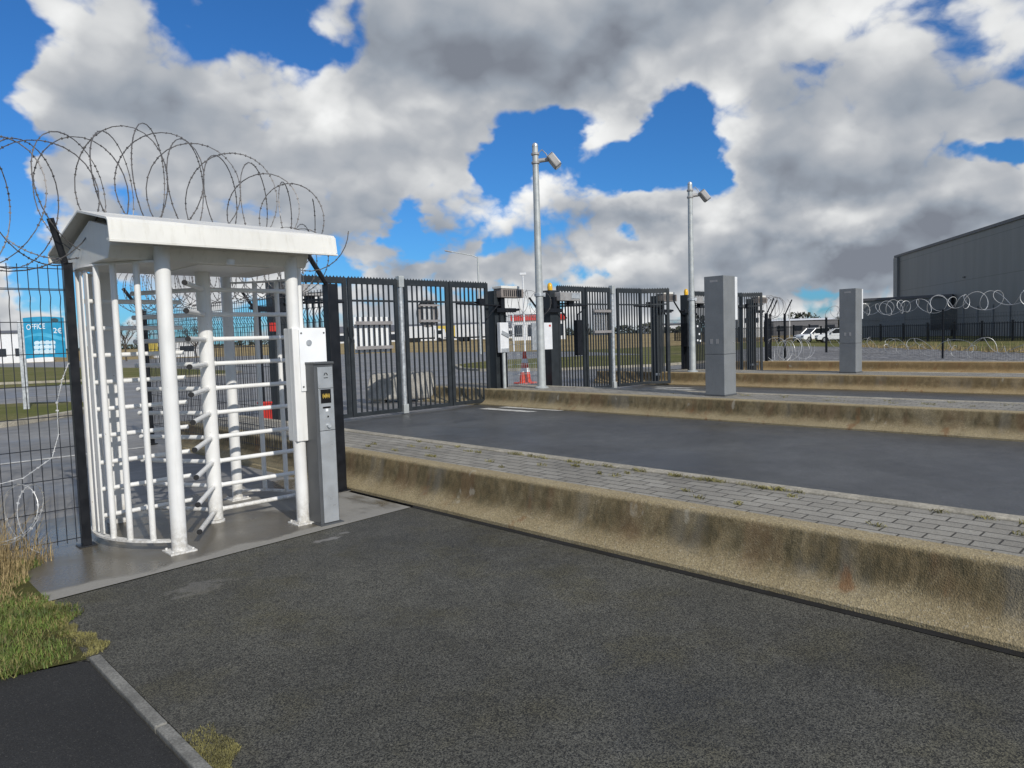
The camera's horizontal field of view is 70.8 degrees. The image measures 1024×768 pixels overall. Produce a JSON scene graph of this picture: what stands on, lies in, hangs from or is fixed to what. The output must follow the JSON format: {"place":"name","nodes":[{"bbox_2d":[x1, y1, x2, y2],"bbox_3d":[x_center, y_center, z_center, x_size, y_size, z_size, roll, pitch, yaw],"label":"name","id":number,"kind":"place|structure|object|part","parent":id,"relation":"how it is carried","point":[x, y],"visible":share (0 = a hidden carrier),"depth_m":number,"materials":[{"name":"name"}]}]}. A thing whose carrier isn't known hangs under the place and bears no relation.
{"place":"outdoors","nodes":[
{"label":"outdoors","id":0,"kind":"place"},
{"bbox_2d":[0,554,86,679],"bbox_3d":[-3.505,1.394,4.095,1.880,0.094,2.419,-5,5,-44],"label":"grass","id":1,"kind":"structure","parent":0,"point":[19,618],"depth_m":4.11,"materials":[{"name":"green plant"}]},
{"bbox_2d":[0,491,71,608],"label":"dry grass","id":2,"kind":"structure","parent":1,"relation":"on","point":[5,565],"depth_m":5.27,"materials":[{"name":"plant"}]},
{"bbox_2d":[1,483,43,552],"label":"razor wire","id":3,"kind":"object","parent":2,"relation":"on","point":[35,518],"visible":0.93,"depth_m":5.30,"materials":[{"name":"metal"}]},
{"bbox_2d":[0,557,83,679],"bbox_3d":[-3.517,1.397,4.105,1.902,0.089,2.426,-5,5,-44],"label":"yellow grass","id":4,"kind":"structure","parent":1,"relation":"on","point":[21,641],"depth_m":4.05,"materials":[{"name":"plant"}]},
{"bbox_2d":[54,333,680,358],"bbox_3d":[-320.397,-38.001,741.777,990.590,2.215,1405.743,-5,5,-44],"label":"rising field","id":5,"kind":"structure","parent":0,"point":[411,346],"depth_m":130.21,"materials":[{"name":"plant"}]},
{"bbox_2d":[315,321,511,342],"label":"long depot","id":6,"kind":"structure","parent":5,"relation":"on","point":[392,334],"depth_m":204.62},
{"bbox_2d":[409,326,445,341],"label":"lorry","id":7,"kind":"object","parent":5,"relation":"on","point":[425,333],"visible":0.45,"depth_m":166.11,"materials":[{"name":"white paint"}]},
{"bbox_2d":[438,326,455,340],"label":"lorry","id":8,"kind":"object","parent":5,"relation":"on","point":[439,327],"visible":0.02,"depth_m":177.79,"materials":[{"name":"yellow paint"}]},
{"bbox_2d":[455,324,484,341],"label":"lorry","id":9,"kind":"object","parent":5,"relation":"on","point":[463,329],"visible":0.31,"depth_m":158.38,"materials":[{"name":"white paint"}]},
{"bbox_2d":[510,313,564,340],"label":"shop building","id":10,"kind":"structure","parent":5,"relation":"on","point":[518,330],"depth_m":149.25,"materials":[{"name":"white plastic"}]},
{"bbox_2d":[514,325,522,336],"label":"window","id":11,"kind":"structure","parent":10,"relation":"in","point":[518,330],"depth_m":149.32,"materials":[{"name":"grey glass"}]},
{"bbox_2d":[528,325,530,335],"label":"window","id":12,"kind":"structure","parent":10,"relation":"in","point":[529,328],"depth_m":149.28,"materials":[{"name":"grey glass"}]},
{"bbox_2d":[642,323,680,332],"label":"farm building","id":13,"kind":"structure","parent":5,"relation":"on","point":[675,325],"depth_m":228.79,"materials":[{"name":"white"}]},
{"bbox_2d":[0,333,814,363],"bbox_3d":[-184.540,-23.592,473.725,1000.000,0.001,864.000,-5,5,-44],"label":"field","id":14,"kind":"structure","parent":0,"point":[136,357],"depth_m":108.90,"materials":[{"name":"plant"}]},
{"bbox_2d":[0,330,53,362],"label":"office building","id":15,"kind":"structure","parent":14,"relation":"on","point":[6,342],"depth_m":110.55,"materials":[{"name":"white paint"}]},
{"bbox_2d":[0,349,6,356],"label":"window","id":16,"kind":"structure","parent":15,"relation":"in","point":[3,350],"depth_m":109.91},
{"bbox_2d":[15,348,18,355],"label":"window","id":17,"kind":"structure","parent":15,"relation":"in","point":[16,349],"depth_m":110.83,"materials":[{"name":"black glass"}]},
{"bbox_2d":[120,321,135,360],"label":"bare tree","id":18,"kind":"object","parent":14,"relation":"on","point":[124,338],"visible":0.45,"depth_m":94.63,"materials":[{"name":"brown plant"}]},
{"bbox_2d":[66,336,267,349],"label":"tree line","id":19,"kind":"object","parent":14,"relation":"on","point":[129,346],"visible":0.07,"depth_m":246.27,"materials":[{"name":"green plant"}]},
{"bbox_2d":[154,342,198,357],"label":"storage shed","id":20,"kind":"structure","parent":14,"relation":"on","point":[192,349],"depth_m":119.91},
{"bbox_2d":[180,346,193,350],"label":"window","id":21,"kind":"structure","parent":20,"relation":"in","point":[192,349],"depth_m":119.83,"materials":[{"name":"black glass"}]},
{"bbox_2d":[176,325,197,355],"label":"bare tree","id":22,"kind":"object","parent":14,"relation":"on","point":[186,335],"visible":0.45,"depth_m":119.29,"materials":[{"name":"brown plant"}]},
{"bbox_2d":[567,325,642,335],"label":"tree line","id":23,"kind":"object","parent":14,"relation":"on","point":[615,330],"visible":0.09,"depth_m":269.32,"materials":[{"name":"green plant"}]},
{"bbox_2d":[633,312,838,334],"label":"tree line","id":24,"kind":"object","parent":14,"relation":"on","point":[799,315],"visible":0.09,"depth_m":214.26,"materials":[{"name":"green plant"}]},
{"bbox_2d":[674,324,809,341],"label":"palisade fence","id":25,"kind":"object","parent":14,"relation":"on","point":[793,331],"visible":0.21,"depth_m":88.92,"materials":[{"name":"black metal"}]},
{"bbox_2d":[735,303,763,337],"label":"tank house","id":26,"kind":"structure","parent":14,"relation":"on","point":[756,321],"depth_m":149.17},
{"bbox_2d":[789,308,791,337],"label":"mast","id":27,"kind":"object","parent":14,"relation":"on","point":[789,322],"visible":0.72,"depth_m":119.27,"materials":[{"name":"grey metal"}]},
{"bbox_2d":[764,318,837,335],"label":"bright hall","id":28,"kind":"structure","parent":14,"relation":"on","point":[815,322],"depth_m":169.11,"materials":[{"name":"grey metal"}]},
{"bbox_2d":[0,351,1016,526],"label":"road","id":29,"kind":"structure","parent":0,"point":[137,469],"depth_m":13.53,"materials":[{"name":"grey asphalt"}]},
{"bbox_2d":[0,401,91,427],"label":"grass island","id":30,"kind":"structure","parent":29,"relation":"on","point":[32,410],"depth_m":17.81,"materials":[{"name":"plant"}]},
{"bbox_2d":[17,317,66,408],"bbox_3d":[-12.264,-0.545,18.855,1.030,2.430,0.105,-4,4,-27],"label":"office sign","id":31,"kind":"object","parent":30,"relation":"on","point":[37,337],"visible":0.91,"depth_m":18.73,"materials":[{"name":"metal"}]},
{"bbox_2d":[0,367,241,384],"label":"grass island","id":32,"kind":"structure","parent":29,"relation":"on","point":[59,371],"depth_m":43.99,"materials":[{"name":"plant"}]},
{"bbox_2d":[149,343,158,362],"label":"notice board","id":33,"kind":"object","parent":29,"relation":"on","point":[150,345],"visible":0.17,"depth_m":69.73,"materials":[{"name":"metal"}]},
{"bbox_2d":[0,387,694,464],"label":"road marking","id":34,"kind":"object","parent":29,"relation":"on","point":[482,408],"visible":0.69,"depth_m":15.65,"materials":[{"name":"paint"}]},
{"bbox_2d":[365,370,435,402],"bbox_3d":[-2.914,0.029,19.130,1.860,0.831,0.900,-2,4,-2],"label":"concrete block","id":35,"kind":"object","parent":29,"relation":"on","point":[395,386],"depth_m":18.75,"materials":[{"name":"concrete"}]},
{"bbox_2d":[445,250,481,353],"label":"street lamp","id":36,"kind":"object","parent":29,"relation":"on","point":[478,296],"visible":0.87,"depth_m":71.34,"materials":[{"name":"grey metal"}]},
{"bbox_2d":[519,273,525,350],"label":"mast","id":37,"kind":"object","parent":29,"relation":"on","point":[522,274],"visible":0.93,"depth_m":69.50,"materials":[{"name":"white metal"}]},
{"bbox_2d":[455,353,703,370],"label":"grass island","id":38,"kind":"structure","parent":29,"relation":"on","point":[672,359],"depth_m":37.99,"materials":[{"name":"plant"}]},
{"bbox_2d":[0,336,1023,761],"bbox_3d":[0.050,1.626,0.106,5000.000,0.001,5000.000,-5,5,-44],"label":"ground","id":39,"kind":"structure","parent":0,"point":[888,340],"depth_m":63.33,"materials":[{"name":"grey concrete"}]},
{"bbox_2d":[0,661,186,767],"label":"footpath","id":40,"kind":"structure","parent":39,"relation":"on","point":[82,714],"depth_m":3.07,"materials":[{"name":"grey asphalt"}]},
{"bbox_2d":[0,477,412,600],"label":"entrance slab","id":41,"kind":"structure","parent":39,"relation":"on","point":[71,568],"depth_m":6.07,"materials":[{"name":"concrete"}]},
{"bbox_2d":[0,218,97,552],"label":"fence","id":42,"kind":"object","parent":41,"relation":"on","point":[76,399],"visible":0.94,"depth_m":5.75,"materials":[{"name":"black metal"}]},
{"bbox_2d":[0,362,69,483],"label":"razor strand","id":43,"kind":"object","parent":42,"relation":"hanging from","point":[60,385],"visible":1,"depth_m":5.61,"materials":[{"name":"metal"}]},
{"bbox_2d":[48,210,337,555],"bbox_3d":[-2.715,-0.070,6.419,1.974,2.672,1.890,-5,5,-44],"label":"turnstile","id":44,"kind":"object","parent":41,"relation":"on","point":[162,250],"visible":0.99,"depth_m":6.04,"materials":[{"name":"white paint"}]},
{"bbox_2d":[0,123,348,271],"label":"razor wire","id":45,"kind":"object","parent":44,"relation":"attached to","point":[32,174],"visible":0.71,"depth_m":6.06,"materials":[{"name":"metal"}]},
{"bbox_2d":[305,361,343,526],"bbox_3d":[-1.688,0.520,6.389,0.225,1.435,0.260,-5,5,-44],"label":"card reader","id":46,"kind":"object","parent":41,"relation":"on","point":[322,475],"visible":1,"depth_m":6.32,"materials":[{"name":"metal"}]},
{"bbox_2d":[512,313,514,350],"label":"mast","id":47,"kind":"object","parent":39,"relation":"on","point":[513,331],"visible":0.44,"depth_m":79.55,"materials":[{"name":"white metal"}]},
{"bbox_2d":[49,507,1023,767],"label":"forecourt","id":48,"kind":"structure","parent":39,"relation":"on","point":[411,637],"depth_m":3.50,"materials":[{"name":"grey asphalt"}]},
{"bbox_2d":[34,601,110,657],"bbox_3d":[-2.573,1.399,4.181,0.206,0.019,1.132,-5,5,-44],"label":"grass fringe","id":49,"kind":"object","parent":48,"relation":"on","point":[91,649],"depth_m":4.03,"materials":[{"name":"plant"}]},
{"bbox_2d":[89,654,211,767],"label":"edging strip","id":50,"kind":"object","parent":48,"relation":"on","point":[175,742],"visible":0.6,"depth_m":3.11,"materials":[{"name":"grey concrete"}]},
{"bbox_2d":[180,724,240,767],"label":"moss","id":51,"kind":"object","parent":48,"relation":"on","point":[230,753],"visible":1,"depth_m":2.86,"materials":[{"name":"plant"}]},
{"bbox_2d":[180,415,1023,651],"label":"traffic island","id":52,"kind":"structure","parent":48,"relation":"on","point":[957,571],"depth_m":4.89,"materials":[{"name":"concrete"}]},
{"bbox_2d":[122,254,350,492],"bbox_3d":[-3.358,-0.273,10.434,2.365,2.594,6.135,-5,5,-44],"label":"fence","id":53,"kind":"object","parent":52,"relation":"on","point":[330,310],"visible":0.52,"depth_m":8.88,"materials":[{"name":"black metal"}]},
{"bbox_2d":[117,224,328,313],"bbox_3d":[-4.210,-1.434,9.769,0.558,0.823,6.139,-5,5,-44],"label":"razor wire","id":54,"kind":"object","parent":53,"relation":"attached to","point":[191,303],"visible":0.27,"depth_m":9.62,"materials":[{"name":"metal"}]},
{"bbox_2d":[269,323,275,330],"bbox_3d":[-4.396,-1.054,13.311,0.180,0.160,0.015,-5,5,-44],"label":"notice","id":55,"kind":"object","parent":53,"relation":"attached to","point":[274,329],"visible":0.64,"depth_m":13.28,"materials":[{"name":"red plastic"}]},
{"bbox_2d":[350,491,1023,656],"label":"kerb joint","id":56,"kind":"object","parent":48,"relation":"on","point":[943,635],"visible":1,"depth_m":4.43,"materials":[{"name":"black rubber"}]},
{"bbox_2d":[793,328,828,341],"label":"parked car","id":57,"kind":"object","parent":39,"relation":"on","point":[809,334],"visible":0.59,"depth_m":80.84,"materials":[{"name":"white paint"}]},
{"bbox_2d":[815,328,838,342],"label":"parked car","id":58,"kind":"object","parent":39,"relation":"on","point":[834,334],"visible":0.45,"depth_m":75.12,"materials":[{"name":"white paint"}]},
{"bbox_2d":[737,346,1023,360],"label":"gravel yard","id":59,"kind":"structure","parent":39,"relation":"on","point":[819,353],"depth_m":38.23,"materials":[{"name":"grey gravel"}]},
{"bbox_2d":[764,298,791,360],"bbox_3d":[10.272,-1.951,28.368,0.782,2.760,2.443,1,5,39],"label":"fence","id":60,"kind":"object","parent":59,"relation":"on","point":[768,346],"visible":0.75,"depth_m":28.95,"materials":[{"name":"black metal"}]},
{"bbox_2d":[758,295,790,318],"bbox_3d":[10.199,-3.020,28.291,0.686,0.917,2.641,1,5,38],"label":"razor wire","id":61,"kind":"object","parent":60,"relation":"attached to","point":[774,309],"visible":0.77,"depth_m":28.34,"materials":[{"name":"metal"}]},
{"bbox_2d":[764,335,814,360],"bbox_3d":[10.759,-1.323,28.018,2.723,1.116,1.010,-5,5,-44],"label":"razor wire","id":62,"kind":"object","parent":60,"relation":"attached to","point":[791,350],"visible":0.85,"depth_m":28.02,"materials":[{"name":"metal"}]},
{"bbox_2d":[825,309,1023,360],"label":"fence","id":63,"kind":"object","parent":59,"relation":"on","point":[894,325],"visible":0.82,"depth_m":33.02,"materials":[{"name":"black metal"}]},
{"bbox_2d":[825,290,1023,317],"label":"razor wire","id":64,"kind":"object","parent":63,"relation":"attached to","point":[934,309],"visible":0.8,"depth_m":33.27,"materials":[{"name":"metal"}]},
{"bbox_2d":[829,337,1022,353],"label":"razor wire","id":65,"kind":"object","parent":63,"relation":"attached to","point":[939,344],"visible":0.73,"depth_m":33.15,"materials":[{"name":"metal"}]},
{"bbox_2d":[862,343,1015,359],"bbox_3d":[20.715,-1.374,31.482,0.456,0.663,28.419,-2,4,1],"label":"razor wire","id":66,"kind":"object","parent":59,"relation":"on","point":[940,356],"visible":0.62,"depth_m":34.44,"materials":[{"name":"metal"}]},
{"bbox_2d":[862,339,1023,352],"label":"dry weeds","id":67,"kind":"object","parent":59,"relation":"on","point":[964,348],"visible":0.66,"depth_m":42.23,"materials":[{"name":"plant"}]},
{"bbox_2d":[782,342,1023,352],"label":"verge","id":68,"kind":"structure","parent":39,"relation":"on","point":[1009,344],"depth_m":52.91,"materials":[{"name":"green plant"}]},
{"bbox_2d":[862,294,956,337],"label":"warehouse annex","id":69,"kind":"object","parent":39,"relation":"on","point":[938,303],"visible":0.5,"depth_m":95.34,"materials":[{"name":"grey metal"}]},
{"bbox_2d":[880,311,904,336],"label":"door","id":70,"kind":"structure","parent":69,"relation":"in","point":[898,316],"depth_m":96.57,"materials":[{"name":"grey metal"}]},
{"bbox_2d":[930,309,956,329],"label":"window","id":71,"kind":"structure","parent":69,"relation":"in","point":[948,314],"depth_m":92.80,"materials":[{"name":"black glass"}]},
{"bbox_2d":[820,320,1023,341],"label":"palisade fence","id":72,"kind":"object","parent":39,"relation":"on","point":[928,338],"visible":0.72,"depth_m":65.38,"materials":[{"name":"black metal"}]},
{"bbox_2d":[893,214,1023,335],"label":"warehouse","id":73,"kind":"structure","parent":39,"relation":"on","point":[990,259],"depth_m":86.35,"materials":[{"name":"black metal"}]},
{"bbox_2d":[0,0,1023,348],"label":"sky","id":74,"kind":"structure","parent":0,"point":[828,141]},
{"bbox_2d":[344,384,1023,515],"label":"road","id":75,"kind":"structure","parent":0,"point":[978,474],"depth_m":9.73,"materials":[{"name":"grey asphalt"}]},
{"bbox_2d":[257,401,271,418],"bbox_3d":[-4.515,0.493,13.168,0.220,0.340,0.180,-5,5,-44],"label":"extinguisher box","id":76,"kind":"object","parent":75,"relation":"on","point":[267,411],"visible":0.32,"depth_m":13.12,"materials":[{"name":"red plastic"}]},
{"bbox_2d":[249,274,523,420],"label":"bifold gate","id":77,"kind":"structure","parent":75,"relation":"on","point":[493,304],"depth_m":15.64,"materials":[{"name":"metal"}]},
{"bbox_2d":[353,317,392,352],"bbox_3d":[-2.897,-1.034,15.064,0.900,0.740,0.111,-5,5,-44],"label":"sign board","id":78,"kind":"object","parent":77,"relation":"attached to","point":[371,323],"visible":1,"depth_m":15.06,"materials":[{"name":"white metal"}]},
{"bbox_2d":[416,300,439,326],"bbox_3d":[-1.857,-1.573,16.069,0.620,0.620,0.108,-5,5,-44],"label":"rectangular sign board","id":79,"kind":"object","parent":77,"relation":"attached to","point":[429,320],"visible":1,"depth_m":16.06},
{"bbox_2d":[543,283,676,387],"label":"bifold gate","id":80,"kind":"structure","parent":75,"relation":"on","point":[553,356],"depth_m":20.56,"materials":[{"name":"metal"}]},
{"bbox_2d":[531,323,552,349],"bbox_3d":[0.668,-0.752,18.025,0.780,1.550,0.350,-5,5,-44],"label":"control cabinet","id":81,"kind":"object","parent":80,"relation":"attached to","point":[548,335],"visible":0.44,"depth_m":18.00,"materials":[{"name":"metal"}]},
{"bbox_3d":[0.615,-1.173,17.743,0.368,0.670,0.040,-5,5,-44],"label":"door","id":82,"kind":"part","parent":81,"relation":"part of","materials":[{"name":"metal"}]},
{"bbox_2d":[574,310,582,354],"bbox_3d":[1.829,-1.388,19.477,0.309,1.218,0.130,-5,5,-44],"label":"intercom cabinet","id":83,"kind":"object","parent":80,"relation":"attached to","point":[578,339],"visible":1,"depth_m":19.39,"materials":[{"name":"black metal"}]},
{"bbox_2d":[593,309,611,334],"bbox_3d":[2.537,-1.759,20.361,0.760,0.750,0.111,-5,5,-44],"label":"sign board","id":84,"kind":"object","parent":80,"relation":"attached to","point":[604,331],"visible":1,"depth_m":20.37,"materials":[{"name":"grey metal"}]},
{"bbox_2d":[422,382,1023,441],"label":"traffic island","id":85,"kind":"structure","parent":75,"relation":"on","point":[989,420],"depth_m":12.13,"materials":[{"name":"concrete"}]},
{"bbox_2d":[497,322,509,387],"bbox_3d":[-0.188,-0.688,17.354,0.293,1.580,0.135,-5,5,-44],"label":"junction box","id":86,"kind":"object","parent":85,"relation":"on","point":[503,334],"visible":1,"depth_m":17.30,"materials":[{"name":"metal"}]},
{"bbox_2d":[504,297,537,386],"bbox_3d":[0.174,-0.883,18.062,1.817,2.597,0.120,-5,5,-44],"label":"fence","id":87,"kind":"object","parent":85,"relation":"on","point":[516,334],"visible":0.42,"depth_m":18.05,"materials":[{"name":"black metal"}]},
{"bbox_2d":[506,290,550,317],"bbox_3d":[0.368,-2.011,18.065,1.857,0.718,0.506,-5,5,-44],"label":"razor wire","id":88,"kind":"object","parent":87,"relation":"attached to","point":[527,306],"visible":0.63,"depth_m":18.02,"materials":[{"name":"metal"}]},
{"bbox_2d":[514,351,534,383],"bbox_3d":[0.336,-0.431,18.727,0.440,0.840,0.440,-5,5,-44],"label":"traffic cone","id":89,"kind":"object","parent":85,"relation":"on","point":[525,377],"visible":0.79,"depth_m":18.63,"materials":[{"name":"plastic"}]},
{"bbox_2d":[531,143,561,388],"bbox_3d":[0.834,-2.749,16.837,0.753,5.690,0.320,-2,4,0],"label":"security camera pole","id":90,"kind":"object","parent":85,"relation":"on","point":[553,160],"visible":1,"depth_m":16.77,"materials":[{"name":"metal"}]},
{"bbox_2d":[366,393,1023,535],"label":"weeds","id":91,"kind":"object","parent":85,"relation":"on","point":[700,479],"visible":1,"depth_m":6.10,"materials":[{"name":"green plant"}]},
{"bbox_2d":[704,275,737,396],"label":"access pillar","id":92,"kind":"structure","parent":85,"relation":"on","point":[720,305],"depth_m":13.46,"materials":[{"name":"metal"}]},
{"bbox_2d":[680,289,766,369],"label":"bifold gate","id":93,"kind":"structure","parent":75,"relation":"on","point":[750,306],"depth_m":25.82,"materials":[{"name":"metal"}]},
{"bbox_2d":[593,368,1023,395],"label":"traffic island","id":94,"kind":"structure","parent":75,"relation":"on","point":[972,383],"depth_m":18.01,"materials":[{"name":"concrete"}]},
{"bbox_2d":[664,301,684,370],"bbox_3d":[5.032,-1.353,22.804,1.586,2.618,0.140,-5,5,-44],"label":"fence","id":95,"kind":"object","parent":94,"relation":"on","point":[683,353],"visible":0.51,"depth_m":23.02,"materials":[{"name":"black metal"}]},
{"bbox_2d":[681,323,700,369],"bbox_3d":[5.733,-1.209,23.001,0.810,1.500,0.248,-5,5,-44],"label":"control cabinet","id":96,"kind":"object","parent":94,"relation":"on","point":[684,334],"visible":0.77,"depth_m":22.77,"materials":[{"name":"black metal"}]},
{"bbox_3d":[5.890,-1.598,23.132,0.350,0.650,0.220,-5,5,-44],"label":"door","id":97,"kind":"part","parent":96,"relation":"part of","materials":[{"name":"metal"}]},
{"bbox_2d":[687,182,710,371],"bbox_3d":[5.620,-3.215,21.704,0.753,5.690,0.320,-2,4,0],"label":"security camera pole","id":98,"kind":"object","parent":94,"relation":"on","point":[703,195],"visible":1,"depth_m":21.64,"materials":[{"name":"metal"}]},
{"bbox_2d":[839,288,862,372],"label":"access pillar","id":99,"kind":"structure","parent":94,"relation":"on","point":[850,324],"depth_m":19.00,"materials":[{"name":"metal"}]},
{"bbox_2d":[737,360,1023,372],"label":"traffic island","id":100,"kind":"structure","parent":75,"relation":"on","point":[939,366],"depth_m":23.79,"materials":[{"name":"concrete"}]}
]}

